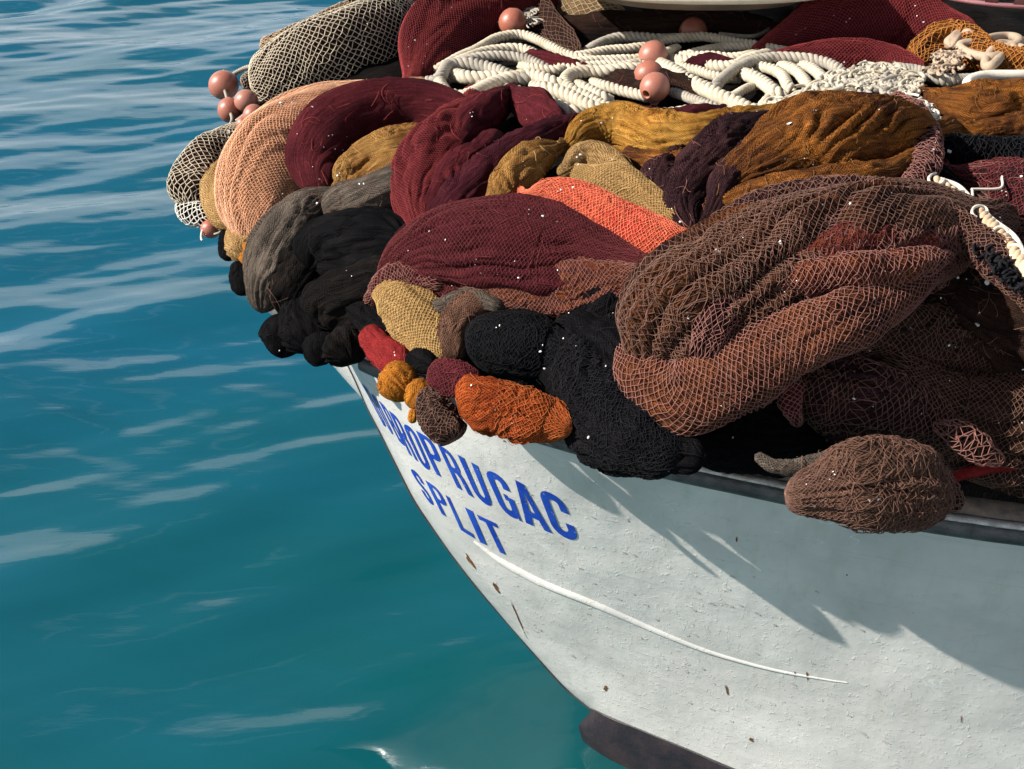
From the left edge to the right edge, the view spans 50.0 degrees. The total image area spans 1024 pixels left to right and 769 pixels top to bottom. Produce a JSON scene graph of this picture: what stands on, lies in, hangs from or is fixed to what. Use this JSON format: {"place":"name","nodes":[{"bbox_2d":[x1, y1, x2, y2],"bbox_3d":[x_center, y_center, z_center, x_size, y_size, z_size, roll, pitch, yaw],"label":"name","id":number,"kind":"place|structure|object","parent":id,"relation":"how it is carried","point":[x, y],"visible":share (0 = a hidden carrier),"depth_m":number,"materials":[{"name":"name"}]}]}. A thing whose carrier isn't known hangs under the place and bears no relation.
{"place":"outdoors","nodes":[
{"label":"outdoors","id":0,"kind":"place"},
{"bbox_2d":[0,0,627,768],"bbox_3d":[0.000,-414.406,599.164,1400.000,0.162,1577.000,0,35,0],"label":"sea water","id":1,"kind":"structure","parent":0,"point":[222,546],"depth_m":6.32,"materials":[{"name":"teal liquid"}]},
{"bbox_2d":[268,309,1023,768],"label":"fishing boat","id":2,"kind":"object","parent":1,"relation":"on","point":[702,617],"visible":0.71,"depth_m":3.85,"materials":[{"name":"white paint"}]},
{"bbox_2d":[241,0,1023,503],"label":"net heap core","id":3,"kind":"object","parent":2,"relation":"on","point":[989,20],"visible":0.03,"depth_m":4.79,"materials":[{"name":"fabric"}]},
{"bbox_2d":[167,122,236,227],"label":"fishing net","id":4,"kind":"object","parent":3,"relation":"on","point":[199,153],"visible":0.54,"depth_m":4.41,"materials":[{"name":"beige fabric"}]},
{"bbox_2d":[199,159,247,262],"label":"fishing net","id":5,"kind":"object","parent":3,"relation":"on","point":[234,245],"visible":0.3,"depth_m":4.20,"materials":[{"name":"fabric"}]},
{"bbox_2d":[200,230,203,241],"bbox_3d":[-1.195,-0.602,4.276,0.030,0.059,0.089,14,37,19],"label":"cord","id":6,"kind":"object","parent":5,"relation":"hanging from","point":[201,237],"visible":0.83,"depth_m":4.26,"materials":[{"name":"white fabric"}]},
{"bbox_2d":[200,220,218,237],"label":"net float","id":7,"kind":"object","parent":5,"relation":"hanging from","point":[208,228],"visible":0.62,"depth_m":4.27,"materials":[{"name":"plastic"}]},
{"bbox_2d":[208,70,238,99],"bbox_3d":[-1.311,-1.362,4.993,0.134,0.129,0.129,-24,37,1],"label":"net float","id":8,"kind":"object","parent":3,"relation":"on","point":[220,81],"visible":0.94,"depth_m":4.95,"materials":[{"name":"plastic"}]},
{"bbox_2d":[217,97,241,122],"bbox_3d":[-1.232,-1.199,4.793,0.103,0.107,0.103,30,19,35],"label":"net float","id":9,"kind":"object","parent":3,"relation":"on","point":[226,106],"visible":0.77,"depth_m":4.75,"materials":[{"name":"plastic"}]},
{"bbox_2d":[218,229,245,295],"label":"fishing net","id":10,"kind":"object","parent":3,"relation":"on","point":[236,281],"visible":0.4,"depth_m":4.09,"materials":[{"name":"black fabric"}]},
{"bbox_2d":[222,65,257,140],"bbox_3d":[-1.196,-1.238,4.824,0.207,0.125,0.733,-4,35,-6],"label":"float line","id":11,"kind":"object","parent":3,"relation":"on","point":[238,71],"visible":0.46,"depth_m":4.91,"materials":[{"name":"fabric"}]},
{"bbox_2d":[236,116,243,125],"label":"net float","id":12,"kind":"object","parent":3,"relation":"on","point":[239,120],"visible":0.2,"depth_m":4.59,"materials":[{"name":"plastic"}]},
{"bbox_2d":[239,71,250,89],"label":"fishing net","id":13,"kind":"object","parent":3,"relation":"on","point":[244,82],"visible":0.51,"depth_m":4.91,"materials":[{"name":"beige fabric"}]},
{"bbox_2d":[234,89,258,111],"bbox_3d":[-1.152,-1.228,4.758,0.101,0.097,0.097,-14,35,2],"label":"net float","id":14,"kind":"object","parent":3,"relation":"on","point":[244,99],"visible":0.85,"depth_m":4.72,"materials":[{"name":"plastic"}]},
{"bbox_2d":[243,104,260,118],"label":"net float","id":15,"kind":"object","parent":3,"relation":"on","point":[249,109],"visible":0.26,"depth_m":4.57,"materials":[{"name":"plastic"}]},
{"bbox_2d":[242,186,330,312],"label":"fishing net","id":16,"kind":"object","parent":3,"relation":"hanging from","point":[277,273],"visible":0.64,"depth_m":3.91,"materials":[{"name":"grey fabric"}]},
{"bbox_2d":[258,296,331,357],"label":"fishing net","id":17,"kind":"object","parent":3,"relation":"on","point":[288,328],"visible":0.6,"depth_m":3.87,"materials":[{"name":"black fabric"}]},
{"bbox_2d":[214,77,424,236],"bbox_3d":[-0.806,-0.940,4.373,0.446,0.467,0.995,23,41,30],"label":"fishing net","id":18,"kind":"object","parent":3,"relation":"on","point":[252,177],"visible":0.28,"depth_m":4.15,"materials":[{"name":"fabric"}]},
{"bbox_2d":[248,0,415,100],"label":"fishing net","id":19,"kind":"object","parent":3,"relation":"on","point":[339,41],"visible":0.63,"depth_m":4.78,"materials":[{"name":"beige fabric"}]},
{"bbox_2d":[292,205,405,275],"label":"fishing net","id":20,"kind":"object","parent":3,"relation":"on","point":[323,244],"visible":0.58,"depth_m":3.72,"materials":[{"name":"black fabric"}]},
{"bbox_2d":[302,301,399,366],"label":"fishing net","id":21,"kind":"object","parent":3,"relation":"on","point":[338,346],"visible":0.45,"depth_m":3.63,"materials":[{"name":"black fabric"}]},
{"bbox_2d":[298,254,380,330],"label":"fishing net","id":22,"kind":"object","parent":21,"relation":"on","point":[326,298],"visible":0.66,"depth_m":3.66,"materials":[{"name":"black fabric"}]},
{"bbox_2d":[358,324,408,371],"bbox_3d":[-0.404,-0.109,3.449,0.110,0.102,0.296,-22,41,-28],"label":"net roll","id":23,"kind":"object","parent":21,"relation":"on","point":[379,346],"visible":0.79,"depth_m":3.42,"materials":[{"name":"red fabric"}]},
{"bbox_2d":[320,164,393,213],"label":"fishing net","id":24,"kind":"object","parent":3,"relation":"on","point":[372,189],"visible":0.48,"depth_m":3.75,"materials":[{"name":"grey fabric"}]},
{"bbox_2d":[331,122,417,185],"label":"fishing net","id":25,"kind":"object","parent":3,"relation":"on","point":[375,150],"visible":0.34,"depth_m":3.94,"materials":[{"name":"fabric"}]},
{"bbox_2d":[285,76,465,188],"bbox_3d":[-0.490,-0.945,4.203,0.776,0.358,0.408,-13,37,-18],"label":"fishing net","id":26,"kind":"object","parent":3,"relation":"on","point":[354,112],"visible":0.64,"depth_m":4.16,"materials":[{"name":"red fabric"}]},
{"bbox_2d":[376,360,427,422],"bbox_3d":[-0.322,0.009,3.297,0.201,0.126,0.126,30,45,35],"label":"net roll","id":27,"kind":"object","parent":3,"relation":"on","point":[403,382],"visible":0.87,"depth_m":3.27,"materials":[{"name":"orange fabric"}]},
{"bbox_2d":[371,279,443,358],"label":"fishing net","id":28,"kind":"object","parent":3,"relation":"on","point":[409,315],"visible":0.71,"depth_m":3.39,"materials":[{"name":"woven net twine"},{"name":"nylon fibre"}]},
{"bbox_2d":[405,348,435,374],"bbox_3d":[-0.274,-0.072,3.316,0.071,0.078,0.129,-23,41,-29],"label":"net roll","id":29,"kind":"object","parent":3,"relation":"on","point":[419,360],"visible":0.73,"depth_m":3.29,"materials":[{"name":"black fabric"}]},
{"bbox_2d":[415,386,466,445],"bbox_3d":[-0.218,0.092,3.175,0.128,0.121,0.205,-15,38,-20],"label":"net roll","id":30,"kind":"object","parent":3,"relation":"on","point":[441,421],"visible":0.89,"depth_m":3.12,"materials":[{"name":"brown fabric"}]},
{"bbox_2d":[426,356,480,397],"bbox_3d":[-0.171,-0.021,3.188,0.193,0.118,0.113,29,44,35],"label":"net roll","id":31,"kind":"object","parent":3,"relation":"on","point":[445,375],"visible":0.71,"depth_m":3.16,"materials":[{"name":"red fabric"}]},
{"bbox_2d":[432,286,506,359],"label":"fishing net","id":32,"kind":"object","parent":3,"relation":"on","point":[459,310],"visible":0.74,"depth_m":3.29,"materials":[{"name":"fabric"}]},
{"bbox_2d":[390,82,565,224],"bbox_3d":[-0.069,-0.833,3.938,0.563,0.333,1.119,11,36,15],"label":"fishing net","id":33,"kind":"object","parent":3,"relation":"on","point":[427,144],"visible":0.74,"depth_m":3.85,"materials":[{"name":"red fabric"}]},
{"bbox_2d":[398,0,558,77],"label":"fishing net","id":34,"kind":"object","parent":3,"relation":"on","point":[438,30],"visible":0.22,"depth_m":4.88,"materials":[{"name":"red fabric"}]},
{"bbox_2d":[420,111,579,211],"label":"fishing net","id":35,"kind":"object","parent":3,"relation":"on","point":[462,171],"visible":0.53,"depth_m":3.64,"materials":[{"name":"red fabric"}]},
{"bbox_2d":[363,193,647,317],"bbox_3d":[-0.029,-0.330,3.437,1.197,0.511,0.322,15,38,20],"label":"fishing net","id":36,"kind":"object","parent":3,"relation":"on","point":[494,235],"visible":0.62,"depth_m":3.27,"materials":[{"name":"red fabric"}]},
{"bbox_2d":[516,177,686,252],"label":"fishing net","id":37,"kind":"object","parent":36,"relation":"on","point":[643,229],"visible":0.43,"depth_m":3.28,"materials":[{"name":"orange fabric"}]},
{"bbox_2d":[498,8,526,31],"bbox_3d":[0.003,-1.679,5.106,0.132,0.137,0.132,5,18,8],"label":"net float","id":38,"kind":"object","parent":3,"relation":"on","point":[512,18],"visible":0.67,"depth_m":5.05,"materials":[{"name":"plastic"}]},
{"bbox_2d":[523,7,544,28],"bbox_3d":[0.062,-1.784,5.235,0.166,0.029,0.534,-3,35,-5],"label":"float line","id":39,"kind":"object","parent":38,"relation":"hanging from","point":[532,12],"visible":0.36,"depth_m":5.15,"materials":[{"name":"fabric"}]},
{"bbox_2d":[455,372,572,445],"bbox_3d":[0.005,0.081,3.090,0.358,0.181,0.157,11,36,15],"label":"net roll","id":40,"kind":"object","parent":3,"relation":"on","point":[540,417],"visible":1,"depth_m":3.05,"materials":[{"name":"orange fabric"}]},
{"bbox_2d":[464,308,570,384],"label":"fishing net","id":41,"kind":"object","parent":3,"relation":"on","point":[510,347],"visible":0.68,"depth_m":3.20,"materials":[{"name":"black fabric"}]},
{"bbox_2d":[485,137,567,195],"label":"fishing net","id":42,"kind":"object","parent":3,"relation":"on","point":[529,165],"visible":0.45,"depth_m":3.58,"materials":[{"name":"fabric"}]},
{"bbox_2d":[530,0,624,51],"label":"fishing net","id":43,"kind":"object","parent":3,"relation":"on","point":[556,28],"visible":0.56,"depth_m":5.12,"materials":[{"name":"brown fabric"}]},
{"bbox_2d":[550,287,618,328],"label":"fishing net","id":44,"kind":"object","parent":3,"relation":"on","point":[604,305],"visible":0.07,"depth_m":3.17,"materials":[{"name":"black fabric"}]},
{"bbox_2d":[557,140,674,220],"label":"fishing net","id":45,"kind":"object","parent":3,"relation":"on","point":[610,168],"visible":0.53,"depth_m":3.47,"materials":[{"name":"woven net twine"},{"name":"nylon fibre"}]},
{"bbox_2d":[535,309,705,479],"bbox_3d":[0.274,0.014,3.070,0.316,0.316,0.664,-10,36,-14],"label":"fishing net","id":46,"kind":"object","parent":3,"relation":"on","point":[628,438],"visible":0.67,"depth_m":2.96,"materials":[{"name":"black fabric"}]},
{"bbox_2d":[524,49,733,113],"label":"fishing net","id":47,"kind":"object","parent":3,"relation":"on","point":[626,77],"visible":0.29,"depth_m":4.37,"materials":[{"name":"red fabric"}]},
{"bbox_2d":[425,29,846,113],"bbox_3d":[0.491,-1.284,4.472,1.714,0.182,1.138,7,36,10],"label":"rope coil","id":48,"kind":"object","parent":3,"relation":"on","point":[568,89],"visible":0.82,"depth_m":4.44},
{"bbox_2d":[634,60,661,79],"bbox_3d":[0.542,-1.227,4.352,0.117,0.112,0.112,-8,35,-1],"label":"net float","id":49,"kind":"object","parent":3,"relation":"on","point":[643,69],"visible":0.52,"depth_m":4.31,"materials":[{"name":"plastic"}]},
{"bbox_2d":[638,40,667,60],"bbox_3d":[0.589,-1.375,4.588,0.119,0.119,0.123,30,63,35],"label":"net float","id":50,"kind":"object","parent":3,"relation":"on","point":[654,50],"visible":0.74,"depth_m":4.54,"materials":[{"name":"plastic"}]},
{"bbox_2d":[639,72,669,102],"bbox_3d":[0.545,-1.136,4.198,0.113,0.113,0.117,26,54,32],"label":"net float","id":51,"kind":"object","parent":3,"relation":"on","point":[654,87],"visible":1,"depth_m":4.16,"materials":[{"name":"plastic"}]},
{"bbox_2d":[533,9,782,39],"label":"fishing net","id":52,"kind":"object","parent":3,"relation":"on","point":[658,20],"visible":0.42,"depth_m":5.01,"materials":[{"name":"brown fabric"}]},
{"bbox_2d":[561,100,774,169],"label":"fishing net","id":53,"kind":"object","parent":3,"relation":"on","point":[638,135],"visible":0.31,"depth_m":3.73,"materials":[{"name":"yellow fabric"}]},
{"bbox_2d":[679,17,706,33],"bbox_3d":[0.823,-1.608,4.988,0.122,0.118,0.118,-12,36,-7],"label":"net float","id":54,"kind":"object","parent":3,"relation":"on","point":[693,24],"visible":0.63,"depth_m":4.94,"materials":[{"name":"plastic"}]},
{"bbox_2d":[640,108,768,227],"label":"fishing net","id":55,"kind":"object","parent":3,"relation":"on","point":[680,179],"visible":0.45,"depth_m":3.42,"materials":[{"name":"purple fabric"}]},
{"bbox_2d":[718,28,769,38],"bbox_3d":[1.097,-1.575,4.909,0.331,0.040,0.139,-12,37,-17],"label":"cord","id":56,"kind":"object","parent":3,"relation":"on","point":[753,36],"visible":0.71,"depth_m":4.86,"materials":[{"name":"fabric"}]},
{"bbox_2d":[615,173,1023,361],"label":"fishing net","id":57,"kind":"object","parent":3,"relation":"on","point":[906,230],"visible":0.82,"depth_m":2.88,"materials":[{"name":"brown fabric"}]},
{"bbox_2d":[612,264,953,436],"bbox_3d":[0.776,-0.131,2.970,1.011,0.399,0.449,-3,35,-5],"label":"fishing net","id":58,"kind":"object","parent":57,"relation":"on","point":[762,363],"visible":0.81,"depth_m":2.80,"materials":[{"name":"brown fabric"}]},
{"bbox_2d":[927,172,1023,276],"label":"hemp rope","id":59,"kind":"object","parent":57,"relation":"on","point":[1016,250],"visible":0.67,"depth_m":3.04,"materials":[{"name":"beige fabric"}]},
{"bbox_2d":[967,213,1023,293],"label":"black twine fringe","id":60,"kind":"object","parent":59,"relation":"on","point":[1004,269],"visible":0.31,"depth_m":2.90,"materials":[{"name":"black fabric"}]},
{"bbox_2d":[698,88,962,221],"bbox_3d":[1.071,-0.767,3.528,0.510,0.367,1.317,26,43,32],"label":"fishing net","id":61,"kind":"object","parent":3,"relation":"on","point":[841,132],"visible":0.69,"depth_m":3.36,"materials":[{"name":"orange fabric"}]},
{"bbox_2d":[756,60,940,119],"bbox_3d":[1.198,-1.112,4.106,0.726,0.098,0.914,8,36,11],"label":"knotted cord","id":62,"kind":"object","parent":61,"relation":"on","point":[877,77],"visible":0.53,"depth_m":4.15,"materials":[{"name":"white fabric"}]},
{"bbox_2d":[891,91,944,181],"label":"fishing net","id":63,"kind":"object","parent":61,"relation":"on","point":[926,161],"visible":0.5,"depth_m":3.40,"materials":[{"name":"fabric"}]},
{"bbox_2d":[750,0,976,67],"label":"fishing net","id":64,"kind":"object","parent":3,"relation":"on","point":[874,31],"visible":0.38,"depth_m":4.73,"materials":[{"name":"red fabric"}]},
{"bbox_2d":[604,0,809,10],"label":"fibreglass lid","id":65,"kind":"object","parent":64,"relation":"on","point":[709,5],"visible":1,"depth_m":4.63,"materials":[{"name":"white plastic"}]},
{"bbox_2d":[951,0,1023,8],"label":"crate","id":66,"kind":"object","parent":64,"relation":"on","point":[1018,4],"visible":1,"depth_m":4.63,"materials":[{"name":"plastic"}]},
{"bbox_2d":[777,353,980,461],"bbox_3d":[1.071,0.063,3.064,0.765,0.403,0.308,0,35,0],"label":"fishing net","id":67,"kind":"object","parent":3,"relation":"on","point":[832,411],"visible":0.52,"depth_m":2.94,"materials":[{"name":"brown fabric"}]},
{"bbox_2d":[932,418,1005,467],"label":"fishing net","id":68,"kind":"object","parent":67,"relation":"hanging from","point":[972,442],"visible":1,"depth_m":2.95,"materials":[{"name":"brown fabric"}]},
{"bbox_2d":[855,266,1023,497],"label":"fishing net","id":69,"kind":"object","parent":3,"relation":"on","point":[980,367],"visible":0.59,"depth_m":3.04,"materials":[{"name":"brown fabric"}]},
{"bbox_2d":[950,462,1019,481],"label":"fishing net","id":70,"kind":"object","parent":69,"relation":"on","point":[968,472],"visible":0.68,"depth_m":3.04,"materials":[{"name":"red fabric"}]},
{"bbox_2d":[895,62,1023,86],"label":"rope","id":71,"kind":"object","parent":3,"relation":"on","point":[947,80],"visible":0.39,"depth_m":4.30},
{"bbox_2d":[906,19,1023,72],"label":"fishing net","id":72,"kind":"object","parent":3,"relation":"on","point":[926,42],"visible":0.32,"depth_m":4.55,"materials":[{"name":"orange fabric"}]},
{"bbox_2d":[922,28,1023,75],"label":"braided rope","id":73,"kind":"object","parent":72,"relation":"on","point":[955,53],"visible":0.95,"depth_m":4.42,"materials":[{"name":"fabric"}]},
{"bbox_2d":[912,78,1023,137],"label":"fishing net","id":74,"kind":"object","parent":3,"relation":"on","point":[991,107],"visible":0.5,"depth_m":3.97,"materials":[{"name":"orange fabric"}]},
{"bbox_2d":[939,132,1023,188],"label":"fishing net","id":75,"kind":"object","parent":3,"relation":"on","point":[964,148],"visible":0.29,"depth_m":3.65,"materials":[{"name":"black fabric"}]},
{"bbox_2d":[943,157,1023,245],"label":"fishing net","id":76,"kind":"object","parent":3,"relation":"on","point":[987,173],"visible":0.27,"depth_m":3.46,"materials":[{"name":"red fabric"}]},
{"bbox_2d":[971,176,1003,195],"bbox_3d":[1.529,-0.623,3.421,0.496,0.026,0.090,-18,39,-24],"label":"zigzag twine","id":77,"kind":"object","parent":76,"relation":"on","point":[989,189],"visible":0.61,"depth_m":3.38,"materials":[{"name":"white fabric"}]},
{"bbox_2d":[962,70,1023,83],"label":"rope","id":78,"kind":"object","parent":3,"relation":"on","point":[998,74],"visible":0.2,"depth_m":4.28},
{"bbox_2d":[784,434,964,533],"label":"fishing net","id":79,"kind":"object","parent":2,"relation":"on","point":[903,480],"visible":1,"depth_m":2.70,"materials":[{"name":"brown fabric"}]},
{"bbox_2d":[754,450,828,476],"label":"fishing net","id":80,"kind":"object","parent":79,"relation":"on","point":[785,467],"visible":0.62,"depth_m":2.82,"materials":[{"name":"beige fabric"}]},
{"bbox_2d":[236,5,1023,506],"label":"fish scales","id":81,"kind":"object","parent":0,"point":[716,249],"visible":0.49,"depth_m":3.17,"materials":[{"name":"silver"}]}
]}

